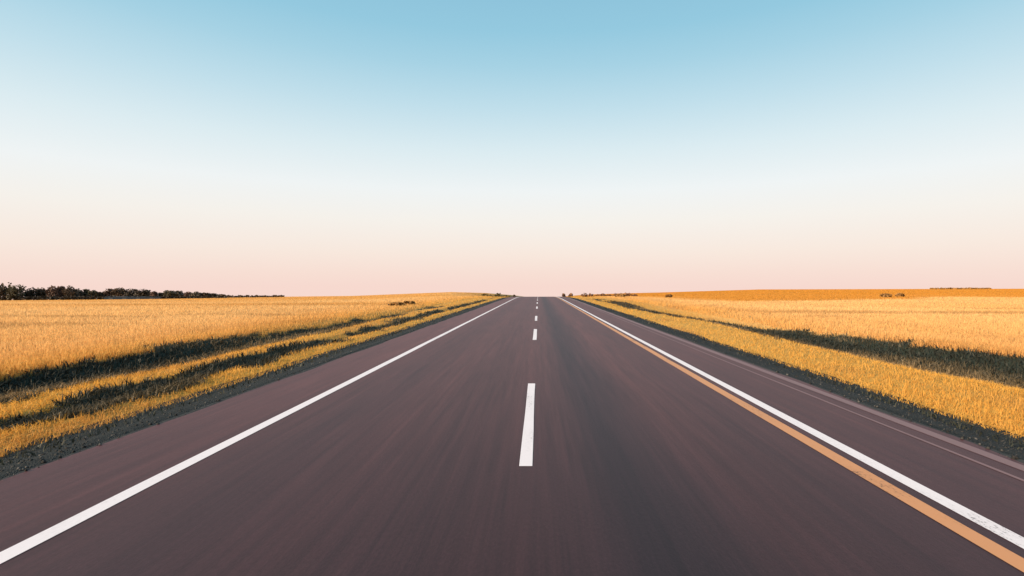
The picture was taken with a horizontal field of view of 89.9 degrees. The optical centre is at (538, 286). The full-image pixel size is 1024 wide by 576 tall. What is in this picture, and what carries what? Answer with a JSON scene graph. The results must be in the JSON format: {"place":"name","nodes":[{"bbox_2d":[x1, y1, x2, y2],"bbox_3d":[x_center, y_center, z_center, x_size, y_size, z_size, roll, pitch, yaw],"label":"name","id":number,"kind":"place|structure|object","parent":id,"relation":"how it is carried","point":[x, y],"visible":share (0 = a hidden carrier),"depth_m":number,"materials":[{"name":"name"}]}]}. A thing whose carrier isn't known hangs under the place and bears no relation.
{"place":"outdoors","nodes":[
{"label":"outdoors","id":0,"kind":"place"},
{"bbox_2d":[0,297,507,478],"bbox_3d":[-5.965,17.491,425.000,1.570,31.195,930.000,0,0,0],"label":"gravel shoulder","id":1,"kind":"object","parent":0,"point":[120,426],"visible":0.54,"depth_m":8.14},
{"bbox_2d":[0,302,1023,479],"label":"loose gravel","id":2,"kind":"structure","parent":1,"relation":"on","point":[962,437],"depth_m":6.82,"materials":[{"name":"grey gravel"}]},
{"bbox_2d":[0,297,1023,464],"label":"shoulder weeds","id":3,"kind":"object","parent":1,"relation":"on","point":[235,385],"visible":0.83,"depth_m":7.84,"materials":[{"name":"plant"}]},
{"bbox_2d":[0,297,1023,575],"bbox_3d":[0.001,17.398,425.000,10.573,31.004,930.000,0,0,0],"label":"road","id":4,"kind":"structure","parent":0,"point":[538,437],"depth_m":5.09,"materials":[{"name":"grey asphalt"}]},
{"bbox_2d":[0,289,1023,479],"bbox_3d":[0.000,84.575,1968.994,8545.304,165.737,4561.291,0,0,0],"label":"ground","id":5,"kind":"structure","parent":0,"point":[687,324],"depth_m":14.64,"materials":[{"name":"yellow plant"}]},
{"bbox_2d":[0,284,7,299],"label":"broadleaf tree","id":6,"kind":"object","parent":5,"relation":"on","point":[2,291],"visible":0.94,"depth_m":286.42,"materials":[{"name":"green plant"}]},
{"bbox_2d":[0,282,15,296],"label":"broadleaf tree","id":7,"kind":"object","parent":5,"relation":"on","point":[9,285],"visible":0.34,"depth_m":290.88,"materials":[{"name":"green plant"}]},
{"bbox_2d":[6,284,26,299],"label":"broadleaf tree","id":8,"kind":"object","parent":5,"relation":"on","point":[15,292],"visible":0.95,"depth_m":286.73,"materials":[{"name":"green plant"}]},
{"bbox_2d":[21,287,41,296],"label":"broadleaf tree","id":9,"kind":"object","parent":5,"relation":"on","point":[32,292],"visible":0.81,"depth_m":294.73,"materials":[{"name":"green plant"}]},
{"bbox_2d":[38,287,47,295],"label":"broadleaf tree","id":10,"kind":"object","parent":5,"relation":"on","point":[43,292],"visible":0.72,"depth_m":298.13,"materials":[{"name":"green plant"}]},
{"bbox_2d":[46,285,58,296],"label":"broadleaf tree","id":11,"kind":"object","parent":5,"relation":"on","point":[51,291],"visible":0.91,"depth_m":292.49,"materials":[{"name":"green plant"}]},
{"bbox_2d":[57,286,65,299],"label":"broadleaf tree","id":12,"kind":"object","parent":5,"relation":"on","point":[61,288],"visible":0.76,"depth_m":296.17,"materials":[{"name":"green plant"}]},
{"bbox_2d":[62,285,78,296],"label":"broadleaf tree","id":13,"kind":"object","parent":5,"relation":"on","point":[69,291],"visible":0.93,"depth_m":291.28,"materials":[{"name":"green plant"}]},
{"bbox_2d":[76,288,85,299],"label":"broadleaf tree","id":14,"kind":"object","parent":5,"relation":"on","point":[81,293],"visible":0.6,"depth_m":297.93,"materials":[{"name":"green plant"}]},
{"bbox_2d":[86,290,99,299],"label":"broadleaf tree","id":15,"kind":"object","parent":5,"relation":"on","point":[94,293],"visible":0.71,"depth_m":297.19,"materials":[{"name":"green plant"}]},
{"bbox_2d":[102,288,114,296],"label":"broadleaf tree","id":16,"kind":"object","parent":5,"relation":"on","point":[107,293],"visible":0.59,"depth_m":304.65,"materials":[{"name":"green plant"}]},
{"bbox_2d":[0,295,226,299],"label":"undergrowth","id":17,"kind":"object","parent":5,"relation":"on","point":[65,297],"visible":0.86,"depth_m":286.38,"materials":[{"name":"black plant"}]},
{"bbox_2d":[110,287,125,296],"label":"broadleaf tree","id":18,"kind":"object","parent":5,"relation":"on","point":[119,291],"visible":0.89,"depth_m":303.43,"materials":[{"name":"green plant"}]},
{"bbox_2d":[123,289,136,296],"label":"broadleaf tree","id":19,"kind":"object","parent":5,"relation":"on","point":[129,292],"visible":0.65,"depth_m":305.31,"materials":[{"name":"green plant"}]},
{"bbox_2d":[104,297,167,299],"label":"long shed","id":20,"kind":"structure","parent":5,"relation":"on","point":[108,298],"depth_m":284.00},
{"bbox_2d":[133,289,150,296],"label":"broadleaf tree","id":21,"kind":"object","parent":5,"relation":"on","point":[143,292],"visible":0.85,"depth_m":304.00,"materials":[{"name":"green plant"}]},
{"bbox_2d":[150,291,157,296],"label":"broadleaf tree","id":22,"kind":"object","parent":5,"relation":"on","point":[153,293],"visible":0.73,"depth_m":302.69,"materials":[{"name":"green plant"}]},
{"bbox_2d":[162,290,176,298],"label":"broadleaf tree","id":23,"kind":"object","parent":5,"relation":"on","point":[168,293],"visible":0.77,"depth_m":304.49,"materials":[{"name":"green plant"}]},
{"bbox_2d":[173,291,182,296],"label":"broadleaf tree","id":24,"kind":"object","parent":5,"relation":"on","point":[179,293],"visible":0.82,"depth_m":307.59,"materials":[{"name":"green plant"}]},
{"bbox_2d":[183,291,191,296],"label":"broadleaf tree","id":25,"kind":"object","parent":5,"relation":"on","point":[187,293],"visible":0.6,"depth_m":309.35,"materials":[{"name":"green plant"}]},
{"bbox_2d":[189,291,202,296],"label":"broadleaf tree","id":26,"kind":"object","parent":5,"relation":"on","point":[195,293],"visible":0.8,"depth_m":307.52,"materials":[{"name":"green plant"}]},
{"bbox_2d":[0,292,494,379],"bbox_3d":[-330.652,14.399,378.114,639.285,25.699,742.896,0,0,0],"label":"field grass","id":27,"kind":"structure","parent":5,"relation":"on","point":[64,328],"depth_m":27.89,"materials":[{"name":"yellow plant"}]},
{"bbox_2d":[0,296,505,456],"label":"verge grass","id":28,"kind":"structure","parent":5,"relation":"on","point":[17,430],"depth_m":9.83,"materials":[{"name":"yellow plant"}]},
{"bbox_2d":[226,295,284,297],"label":"hedge","id":29,"kind":"object","parent":5,"relation":"on","point":[239,296],"visible":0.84,"depth_m":329.51,"materials":[{"name":"brown plant"}]},
{"bbox_2d":[387,302,404,305],"bbox_3d":[-13.841,1.835,49.996,1.629,0.650,1.729,0,0,0],"label":"bush","id":30,"kind":"object","parent":5,"relation":"on","point":[395,303],"visible":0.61,"depth_m":49.63,"materials":[{"name":"brown plant"}]},
{"bbox_2d":[481,293,509,296],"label":"hedge","id":31,"kind":"object","parent":5,"relation":"on","point":[484,294],"visible":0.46,"depth_m":190.03,"materials":[{"name":"brown plant"}]},
{"bbox_2d":[0,298,1023,433],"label":"ditch weeds","id":32,"kind":"object","parent":5,"relation":"on","point":[986,372],"visible":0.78,"depth_m":13.71,"materials":[{"name":"plant"}]},
{"bbox_2d":[581,292,637,296],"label":"hedge","id":33,"kind":"object","parent":5,"relation":"on","point":[614,294],"visible":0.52,"depth_m":184.56,"materials":[{"name":"brown plant"}]},
{"bbox_2d":[582,289,1023,356],"bbox_3d":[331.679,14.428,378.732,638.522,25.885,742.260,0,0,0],"label":"field grass","id":34,"kind":"structure","parent":5,"relation":"on","point":[982,318],"depth_m":38.33,"materials":[{"name":"yellow plant"}]},
{"bbox_2d":[880,293,891,296],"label":"bush","id":35,"kind":"object","parent":5,"relation":"on","point":[885,295],"visible":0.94,"depth_m":87.56,"materials":[{"name":"brown plant"}]},
{"bbox_2d":[930,287,990,288],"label":"hedge","id":36,"kind":"object","parent":5,"relation":"on","point":[960,288],"visible":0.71,"depth_m":379.16,"materials":[{"name":"brown plant"}]},
{"bbox_2d":[0,0,1023,299],"label":"sky","id":37,"kind":"structure","parent":0,"point":[289,148],"materials":[{"name":"blue"}]},
{"bbox_2d":[568,297,1023,459],"bbox_3d":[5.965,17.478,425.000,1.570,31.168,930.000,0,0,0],"label":"gravel shoulder","id":38,"kind":"object","parent":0,"point":[915,415],"visible":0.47,"depth_m":9.10}
]}

